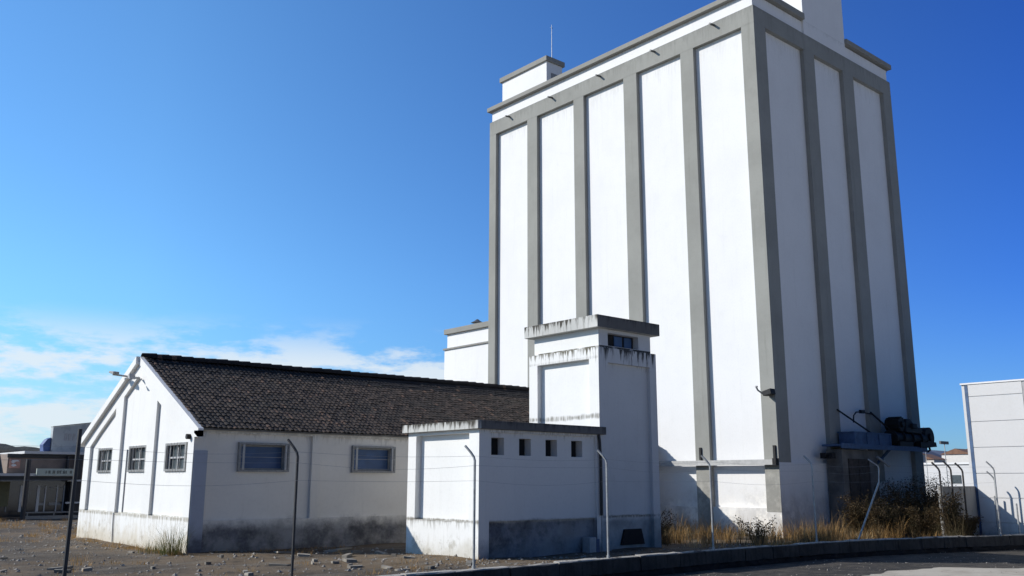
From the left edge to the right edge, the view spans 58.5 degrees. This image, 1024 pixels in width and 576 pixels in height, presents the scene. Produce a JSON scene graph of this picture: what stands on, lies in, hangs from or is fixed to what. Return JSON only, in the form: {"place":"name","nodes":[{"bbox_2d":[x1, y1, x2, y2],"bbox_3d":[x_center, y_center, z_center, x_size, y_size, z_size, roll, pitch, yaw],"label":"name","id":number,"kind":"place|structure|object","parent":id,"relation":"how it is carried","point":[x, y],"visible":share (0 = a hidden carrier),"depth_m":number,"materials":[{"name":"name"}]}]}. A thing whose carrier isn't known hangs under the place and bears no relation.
{"place":"outdoors","nodes":[
{"label":"outdoors","id":0,"kind":"place"},
{"bbox_2d":[0,516,483,575],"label":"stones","id":1,"kind":"object","parent":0,"point":[130,546],"visible":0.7,"depth_m":27.43,"materials":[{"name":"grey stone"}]},
{"bbox_2d":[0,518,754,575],"bbox_3d":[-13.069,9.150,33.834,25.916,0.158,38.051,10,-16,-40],"label":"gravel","id":2,"kind":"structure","parent":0,"point":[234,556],"depth_m":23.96,"materials":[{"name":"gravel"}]},
{"bbox_2d":[0,499,938,575],"bbox_3d":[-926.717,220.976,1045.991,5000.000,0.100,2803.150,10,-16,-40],"label":"ground","id":3,"kind":"structure","parent":0,"point":[124,558],"depth_m":24.02,"materials":[{"name":"brown soil"}]},
{"bbox_2d":[0,443,39,452],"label":"wooded hill","id":4,"kind":"structure","parent":3,"relation":"on","point":[6,449],"depth_m":179.24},
{"bbox_2d":[19,459,31,519],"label":"dark pole","id":5,"kind":"object","parent":3,"relation":"on","point":[25,489],"visible":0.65,"depth_m":46.95,"materials":[{"name":"metal"}]},
{"bbox_2d":[0,451,84,518],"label":"shop building","id":6,"kind":"structure","parent":3,"relation":"on","point":[49,493],"depth_m":50.27,"materials":[{"name":"white paint"}]},
{"bbox_2d":[9,459,20,467],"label":"red shop sign","id":7,"kind":"object","parent":6,"relation":"attached to","point":[14,463],"visible":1,"depth_m":49.62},
{"bbox_2d":[40,438,50,450],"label":"blue roof unit","id":8,"kind":"structure","parent":6,"relation":"on","point":[45,444],"depth_m":51.60,"materials":[{"name":"blue metal"}]},
{"bbox_2d":[36,468,73,475],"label":"fascia sign","id":9,"kind":"object","parent":6,"relation":"attached to","point":[52,472],"visible":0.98,"depth_m":49.65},
{"bbox_2d":[50,422,90,451],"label":"roof billboard","id":10,"kind":"object","parent":6,"relation":"on","point":[64,435],"visible":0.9,"depth_m":52.17},
{"bbox_2d":[25,511,78,518],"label":"white wall","id":11,"kind":"structure","parent":3,"relation":"on","point":[53,516],"depth_m":48.73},
{"bbox_2d":[62,429,82,575],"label":"fence post","id":12,"kind":"object","parent":3,"relation":"on","point":[71,507],"visible":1,"depth_m":14.41,"materials":[{"name":"grey metal"}]},
{"bbox_2d":[0,445,911,466],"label":"fence wire","id":13,"kind":"object","parent":12,"relation":"attached to","point":[390,456],"visible":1,"depth_m":17.86,"materials":[{"name":"grey metal"}]},
{"bbox_2d":[40,459,917,473],"bbox_3d":[-0.239,3.938,19.961,42.262,0.104,1.636,9,-15,-37],"label":"fence wire","id":14,"kind":"object","parent":12,"relation":"attached to","point":[352,467],"visible":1,"depth_m":17.16,"materials":[{"name":"grey metal"}]},
{"bbox_2d":[80,480,995,485],"bbox_3d":[-0.240,4.251,19.895,42.262,0.104,1.636,9,-15,-37],"label":"fence wire","id":15,"kind":"object","parent":12,"relation":"attached to","point":[482,481],"visible":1,"depth_m":18.59,"materials":[{"name":"grey metal"}]},
{"bbox_2d":[137,536,173,553],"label":"grassy weed","id":16,"kind":"object","parent":3,"relation":"on","point":[155,547],"visible":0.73,"depth_m":26.09,"materials":[{"name":"green plant"}]},
{"bbox_2d":[149,522,199,555],"bbox_3d":[-9.403,6.897,25.392,1.585,1.056,1.735,2,-12,-9],"label":"grassy weed","id":17,"kind":"object","parent":3,"relation":"on","point":[169,546],"visible":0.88,"depth_m":25.32,"materials":[{"name":"green plant"}]},
{"bbox_2d":[0,547,471,575],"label":"broken debris","id":18,"kind":"object","parent":3,"relation":"on","point":[346,559],"visible":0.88,"depth_m":22.57,"materials":[{"name":"grey stone"}]},
{"bbox_2d":[287,439,298,575],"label":"fence post","id":19,"kind":"object","parent":3,"relation":"on","point":[295,504],"visible":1,"depth_m":16.87,"materials":[{"name":"grey metal"}]},
{"bbox_2d":[76,353,528,553],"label":"gabled shed","id":20,"kind":"structure","parent":3,"relation":"on","point":[231,417],"depth_m":29.56,"materials":[{"name":"white paint"}]},
{"bbox_2d":[96,448,112,472],"bbox_3d":[-14.319,6.069,32.182,0.070,0.840,1.600,10,-16,-40],"label":"window frame","id":21,"kind":"structure","parent":20,"relation":"in","point":[98,460],"depth_m":32.62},
{"bbox_2d":[102,450,111,469],"bbox_3d":[-14.224,6.086,32.262,0.020,0.730,1.470,10,-16,-40],"label":"window pane","id":22,"kind":"structure","parent":20,"relation":"in","point":[110,452],"depth_m":32.42,"materials":[{"name":"grey glass"}]},
{"bbox_2d":[109,371,126,376],"bbox_3d":[-13.405,2.930,31.097,0.483,0.218,0.521,10,-16,-40],"label":"street lamp","id":23,"kind":"object","parent":20,"relation":"attached to","point":[114,373],"visible":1,"depth_m":30.93,"materials":[{"name":"grey metal"}]},
{"bbox_2d":[128,373,139,379],"bbox_3d":[-12.475,2.933,30.187,0.383,0.193,0.210,10,-16,-40],"label":"gable lamp","id":24,"kind":"object","parent":20,"relation":"attached to","point":[131,376],"visible":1,"depth_m":30.08,"materials":[{"name":"grey metal"}]},
{"bbox_2d":[127,445,146,471],"bbox_3d":[-12.216,5.572,29.808,0.070,0.840,1.660,10,-16,-40],"label":"window frame","id":25,"kind":"structure","parent":20,"relation":"in","point":[141,446],"depth_m":30.07,"materials":[{"name":"white paint"}]},
{"bbox_2d":[133,448,144,469],"bbox_3d":[-12.122,5.590,29.888,0.020,0.730,1.530,10,-16,-40],"label":"window pane","id":26,"kind":"structure","parent":20,"relation":"in","point":[136,449],"depth_m":30.08,"materials":[{"name":"grey glass"}]},
{"bbox_2d":[163,442,187,470],"bbox_3d":[-10.084,5.069,27.400,0.070,0.840,1.650,10,-16,-40],"label":"window frame","id":27,"kind":"structure","parent":20,"relation":"in","point":[180,443],"depth_m":27.29,"materials":[{"name":"grey paint"}]},
{"bbox_2d":[170,445,184,468],"bbox_3d":[-9.990,5.086,27.480,0.020,0.730,1.520,10,-16,-40],"label":"window pane","id":28,"kind":"structure","parent":20,"relation":"in","point":[174,448],"depth_m":27.65,"materials":[{"name":"grey glass"}]},
{"bbox_2d":[240,445,281,469],"bbox_3d":[-7.662,5.170,27.854,1.470,0.730,0.020,10,-16,-40],"label":"window pane","id":29,"kind":"structure","parent":20,"relation":"in","point":[252,460],"depth_m":27.86,"materials":[{"name":"blue glass"}]},
{"bbox_2d":[236,442,289,471],"bbox_3d":[-7.524,5.137,27.699,1.660,0.860,0.120,10,-16,-40],"label":"window frame","id":30,"kind":"structure","parent":20,"relation":"in","point":[239,443],"depth_m":27.56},
{"bbox_2d":[354,448,387,469],"bbox_3d":[-4.715,5.703,30.353,1.470,0.730,0.020,10,-16,-40],"label":"window pane","id":31,"kind":"structure","parent":20,"relation":"in","point":[366,454],"depth_m":30.39,"materials":[{"name":"blue glass"}]},
{"bbox_2d":[351,446,395,472],"bbox_3d":[-4.578,5.671,30.197,1.660,0.860,0.120,10,-16,-40],"label":"window frame","id":32,"kind":"structure","parent":20,"relation":"in","point":[353,447],"depth_m":30.05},
{"bbox_2d":[443,321,487,382],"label":"silo block","id":33,"kind":"structure","parent":3,"relation":"on","point":[466,355],"depth_m":50.71,"materials":[{"name":"white paint"}]},
{"bbox_2d":[402,420,605,559],"bbox_3d":[-0.203,6.057,27.000,4.980,3.900,3.580,10,-16,-40],"label":"flat roofed annex","id":34,"kind":"object","parent":3,"relation":"on","point":[540,512],"visible":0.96,"depth_m":25.73,"materials":[{"name":"white paint"}]},
{"bbox_2d":[582,537,599,552],"bbox_3d":[2.314,7.495,26.643,0.440,0.450,0.300,10,-16,-40],"label":"meter box","id":35,"kind":"object","parent":3,"relation":"on","point":[590,544],"visible":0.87,"depth_m":26.51,"materials":[{"name":"paint"}]},
{"bbox_2d":[524,314,660,551],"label":"annex tower","id":36,"kind":"structure","parent":3,"relation":"on","point":[597,370],"depth_m":28.81,"materials":[{"name":"white paint"}]},
{"bbox_2d":[608,335,632,348],"bbox_3d":[3.392,1.739,29.286,1.420,0.404,0.015,10,-16,-40],"label":"louvre window","id":37,"kind":"structure","parent":36,"relation":"in","point":[610,337],"depth_m":29.15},
{"bbox_2d":[661,509,677,537],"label":"scrub bush","id":38,"kind":"object","parent":3,"relation":"on","point":[668,522],"visible":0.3,"depth_m":30.42,"materials":[{"name":"green plant"}]},
{"bbox_2d":[487,0,925,536],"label":"grain silo","id":39,"kind":"object","parent":3,"relation":"on","point":[711,189],"visible":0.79,"depth_m":40.46,"materials":[{"name":"concrete"}]},
{"bbox_2d":[500,55,564,101],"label":"roof penthouse","id":40,"kind":"object","parent":39,"relation":"on","point":[532,74],"visible":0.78,"depth_m":53.63,"materials":[{"name":"white paint"}]},
{"bbox_2d":[755,386,775,395],"bbox_3d":[9.810,3.976,35.370,0.450,0.425,0.731,10,-16,-40],"label":"floodlight","id":41,"kind":"object","parent":39,"relation":"attached to","point":[769,392],"visible":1,"depth_m":35.14,"materials":[{"name":"metal"}]},
{"bbox_2d":[820,409,936,466],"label":"conveyor platform","id":42,"kind":"structure","parent":39,"relation":"attached to","point":[900,433],"depth_m":39.31,"materials":[{"name":"grey paint"}]},
{"bbox_2d":[732,515,776,541],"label":"scrub bush","id":43,"kind":"object","parent":3,"relation":"on","point":[757,524],"visible":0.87,"depth_m":30.17,"materials":[{"name":"green plant"}]},
{"bbox_2d":[661,508,940,547],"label":"dry grass","id":44,"kind":"structure","parent":3,"relation":"on","point":[703,533],"depth_m":31.52,"materials":[{"name":"brown plant"}]},
{"bbox_2d":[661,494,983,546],"bbox_3d":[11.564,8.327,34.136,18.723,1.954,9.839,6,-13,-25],"label":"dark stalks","id":45,"kind":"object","parent":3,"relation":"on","point":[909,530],"visible":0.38,"depth_m":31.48,"materials":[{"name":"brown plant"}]},
{"bbox_2d":[826,449,879,532],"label":"concrete pier","id":46,"kind":"structure","parent":3,"relation":"on","point":[838,483],"depth_m":36.53,"materials":[{"name":"grey concrete"}]},
{"bbox_2d":[848,459,874,531],"bbox_3d":[14.095,8.420,36.839,1.600,3.000,0.055,10,-16,-40],"label":"rusty hatch","id":47,"kind":"object","parent":46,"relation":"attached to","point":[859,482],"visible":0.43,"depth_m":36.93,"materials":[{"name":"metal"}]},
{"bbox_2d":[836,490,881,534],"bbox_3d":[12.514,8.228,33.228,1.777,1.784,1.777,10,-16,-40],"label":"scrub bush","id":48,"kind":"object","parent":3,"relation":"on","point":[855,512],"visible":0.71,"depth_m":33.03,"materials":[{"name":"green plant"}]},
{"bbox_2d":[858,497,907,537],"bbox_3d":[12.978,8.147,32.184,1.650,1.514,1.414,1,-12,-4],"label":"scrub bush","id":49,"kind":"object","parent":3,"relation":"on","point":[881,516],"visible":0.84,"depth_m":31.85,"materials":[{"name":"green plant"}]},
{"bbox_2d":[869,479,927,531],"bbox_3d":[14.556,8.390,34.998,2.007,2.205,2.067,2,-12,-8],"label":"scrub bush","id":50,"kind":"object","parent":3,"relation":"on","point":[895,499],"visible":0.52,"depth_m":34.91,"materials":[{"name":"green plant"}]},
{"bbox_2d":[880,477,928,531],"bbox_3d":[16.155,8.925,37.745,2.201,2.300,2.266,10,-16,-40],"label":"scrub bush","id":51,"kind":"object","parent":3,"relation":"on","point":[906,487],"visible":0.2,"depth_m":37.76,"materials":[{"name":"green plant"}]},
{"bbox_2d":[902,503,939,536],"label":"scrub bush","id":52,"kind":"object","parent":3,"relation":"on","point":[928,522],"visible":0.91,"depth_m":32.71,"materials":[{"name":"green plant"}]},
{"bbox_2d":[897,481,955,528],"bbox_3d":[16.112,8.604,35.864,2.108,2.152,2.230,5,-13,-23],"label":"scrub bush","id":53,"kind":"object","parent":3,"relation":"on","point":[922,501],"visible":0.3,"depth_m":35.74,"materials":[{"name":"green plant"}]},
{"bbox_2d":[910,473,953,509],"bbox_3d":[17.800,9.061,38.858,2.234,2.500,2.280,-3,-12,14],"label":"scrub bush","id":54,"kind":"object","parent":3,"relation":"on","point":[933,478],"visible":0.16,"depth_m":38.81,"materials":[{"name":"green plant"}]},
{"bbox_2d":[928,502,940,527],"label":"scrub bush","id":55,"kind":"object","parent":3,"relation":"on","point":[936,513],"visible":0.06,"depth_m":33.83,"materials":[{"name":"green plant"}]},
{"bbox_2d":[923,450,946,457],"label":"distant hill","id":56,"kind":"structure","parent":3,"relation":"on","point":[935,452],"depth_m":1169.79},
{"bbox_2d":[925,454,946,462],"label":"distant house","id":57,"kind":"structure","parent":3,"relation":"on","point":[932,458],"depth_m":315.30,"materials":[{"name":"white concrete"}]},
{"bbox_2d":[931,462,945,534],"bbox_3d":[14.906,7.465,31.882,0.299,2.763,0.096,-5,-13,24],"label":"fence post","id":58,"kind":"object","parent":3,"relation":"on","point":[940,490],"visible":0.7,"depth_m":31.92,"materials":[{"name":"grey metal"}]},
{"bbox_2d":[939,441,948,485],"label":"floodlight mast","id":59,"kind":"object","parent":3,"relation":"on","point":[944,442],"visible":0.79,"depth_m":109.24,"materials":[{"name":"metal"}]},
{"bbox_2d":[924,462,970,496],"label":"white depot","id":60,"kind":"structure","parent":3,"relation":"on","point":[956,473],"depth_m":126.17,"materials":[{"name":"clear paint"}]},
{"bbox_2d":[950,475,960,482],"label":"window","id":61,"kind":"structure","parent":60,"relation":"in","point":[956,478],"depth_m":125.28,"materials":[{"name":"grey glass"}]},
{"bbox_2d":[931,487,967,535],"bbox_3d":[15.191,7.879,31.772,1.254,1.873,1.167,-1,-12,4],"label":"scrub bush","id":62,"kind":"object","parent":3,"relation":"on","point":[953,502],"visible":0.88,"depth_m":31.66,"materials":[{"name":"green plant"}]},
{"bbox_2d":[942,461,956,526],"bbox_3d":[15.561,7.554,32.417,0.299,2.813,0.096,-5,-13,24],"label":"fence post","id":63,"kind":"object","parent":3,"relation":"on","point":[946,464],"visible":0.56,"depth_m":32.53,"materials":[{"name":"grey metal"}]},
{"bbox_2d":[940,449,968,462],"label":"distant house","id":64,"kind":"structure","parent":3,"relation":"on","point":[956,455],"depth_m":322.30,"materials":[{"name":"white paint"}]},
{"bbox_2d":[938,486,979,535],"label":"boundary wall","id":65,"kind":"structure","parent":3,"relation":"on","point":[970,492],"depth_m":33.20,"materials":[{"name":"grey concrete"}]},
{"bbox_2d":[954,462,967,521],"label":"fence post","id":66,"kind":"object","parent":3,"relation":"on","point":[957,465],"visible":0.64,"depth_m":33.02,"materials":[{"name":"grey metal"}]},
{"bbox_2d":[959,513,983,535],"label":"scrub bush","id":67,"kind":"object","parent":3,"relation":"on","point":[975,521],"visible":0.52,"depth_m":32.13,"materials":[{"name":"green plant"}]},
{"bbox_2d":[960,379,1023,535],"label":"panel warehouse","id":68,"kind":"structure","parent":3,"relation":"on","point":[994,417],"depth_m":33.47,"materials":[{"name":"white paint"}]},
{"bbox_2d":[994,496,998,534],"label":"fence post","id":69,"kind":"object","parent":3,"relation":"on","point":[996,515],"visible":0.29,"depth_m":32.94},
{"bbox_2d":[0,0,1023,450],"label":"sky","id":70,"kind":"structure","parent":0,"point":[303,183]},
{"bbox_2d":[590,548,1023,575],"bbox_3d":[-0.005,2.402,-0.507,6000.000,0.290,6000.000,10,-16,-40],"label":"street","id":71,"kind":"structure","parent":0,"point":[954,571],"depth_m":23.77,"materials":[{"name":"grey asphalt"}]},
{"bbox_2d":[380,534,1023,575],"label":"retaining wall","id":72,"kind":"structure","parent":71,"relation":"on","point":[671,562],"depth_m":25.26,"materials":[{"name":"concrete"}]},
{"bbox_2d":[464,445,475,568],"bbox_3d":[-0.898,4.658,19.477,0.285,2.588,0.076,-5,-13,23],"label":"fence post","id":73,"kind":"object","parent":72,"relation":"on","point":[474,494],"visible":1,"depth_m":19.44,"materials":[{"name":"grey metal"}]},
{"bbox_2d":[597,450,609,557],"bbox_3d":[2.228,5.254,22.296,0.285,2.598,0.076,-5,-13,23],"label":"fence post","id":74,"kind":"object","parent":72,"relation":"on","point":[607,503],"visible":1,"depth_m":22.23,"materials":[{"name":"grey metal"}]},
{"bbox_2d":[701,455,714,549],"bbox_3d":[5.364,5.865,25.039,0.285,2.548,0.076,-5,-13,23],"label":"fence post","id":75,"kind":"object","parent":72,"relation":"on","point":[708,463],"visible":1,"depth_m":24.98,"materials":[{"name":"grey metal"}]},
{"bbox_2d":[803,456,817,541],"bbox_3d":[9.198,6.488,28.142,0.285,2.628,0.076,-5,-13,23],"label":"fence post","id":76,"kind":"object","parent":72,"relation":"on","point":[808,460],"visible":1,"depth_m":28.09,"materials":[{"name":"grey metal"}]},
{"bbox_2d":[857,459,879,539],"bbox_3d":[11.380,6.787,29.261,1.005,2.581,0.134,3,-12,-14],"label":"broken fence post","id":77,"kind":"object","parent":72,"relation":"on","point":[868,511],"visible":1,"depth_m":29.25,"materials":[{"name":"grey metal"}]},
{"bbox_2d":[986,461,1001,535],"bbox_3d":[16.824,7.339,31.906,0.285,2.548,0.076,-5,-13,23],"label":"fence post","id":78,"kind":"object","parent":72,"relation":"on","point":[990,465],"visible":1,"depth_m":31.85,"materials":[{"name":"grey metal"}]},
{"bbox_2d":[1015,503,1020,533],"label":"fence post","id":79,"kind":"object","parent":72,"relation":"on","point":[1018,518],"visible":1,"depth_m":32.26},
{"bbox_2d":[657,550,1023,575],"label":"verge","id":80,"kind":"structure","parent":71,"relation":"on","point":[977,559],"depth_m":25.74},
{"bbox_2d":[690,549,1021,575],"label":"street rubble","id":81,"kind":"object","parent":71,"relation":"on","point":[897,562],"visible":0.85,"depth_m":25.93,"materials":[{"name":"grey stone"}]},
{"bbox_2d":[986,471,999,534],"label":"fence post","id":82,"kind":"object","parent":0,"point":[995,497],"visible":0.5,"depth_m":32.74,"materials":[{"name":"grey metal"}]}
]}

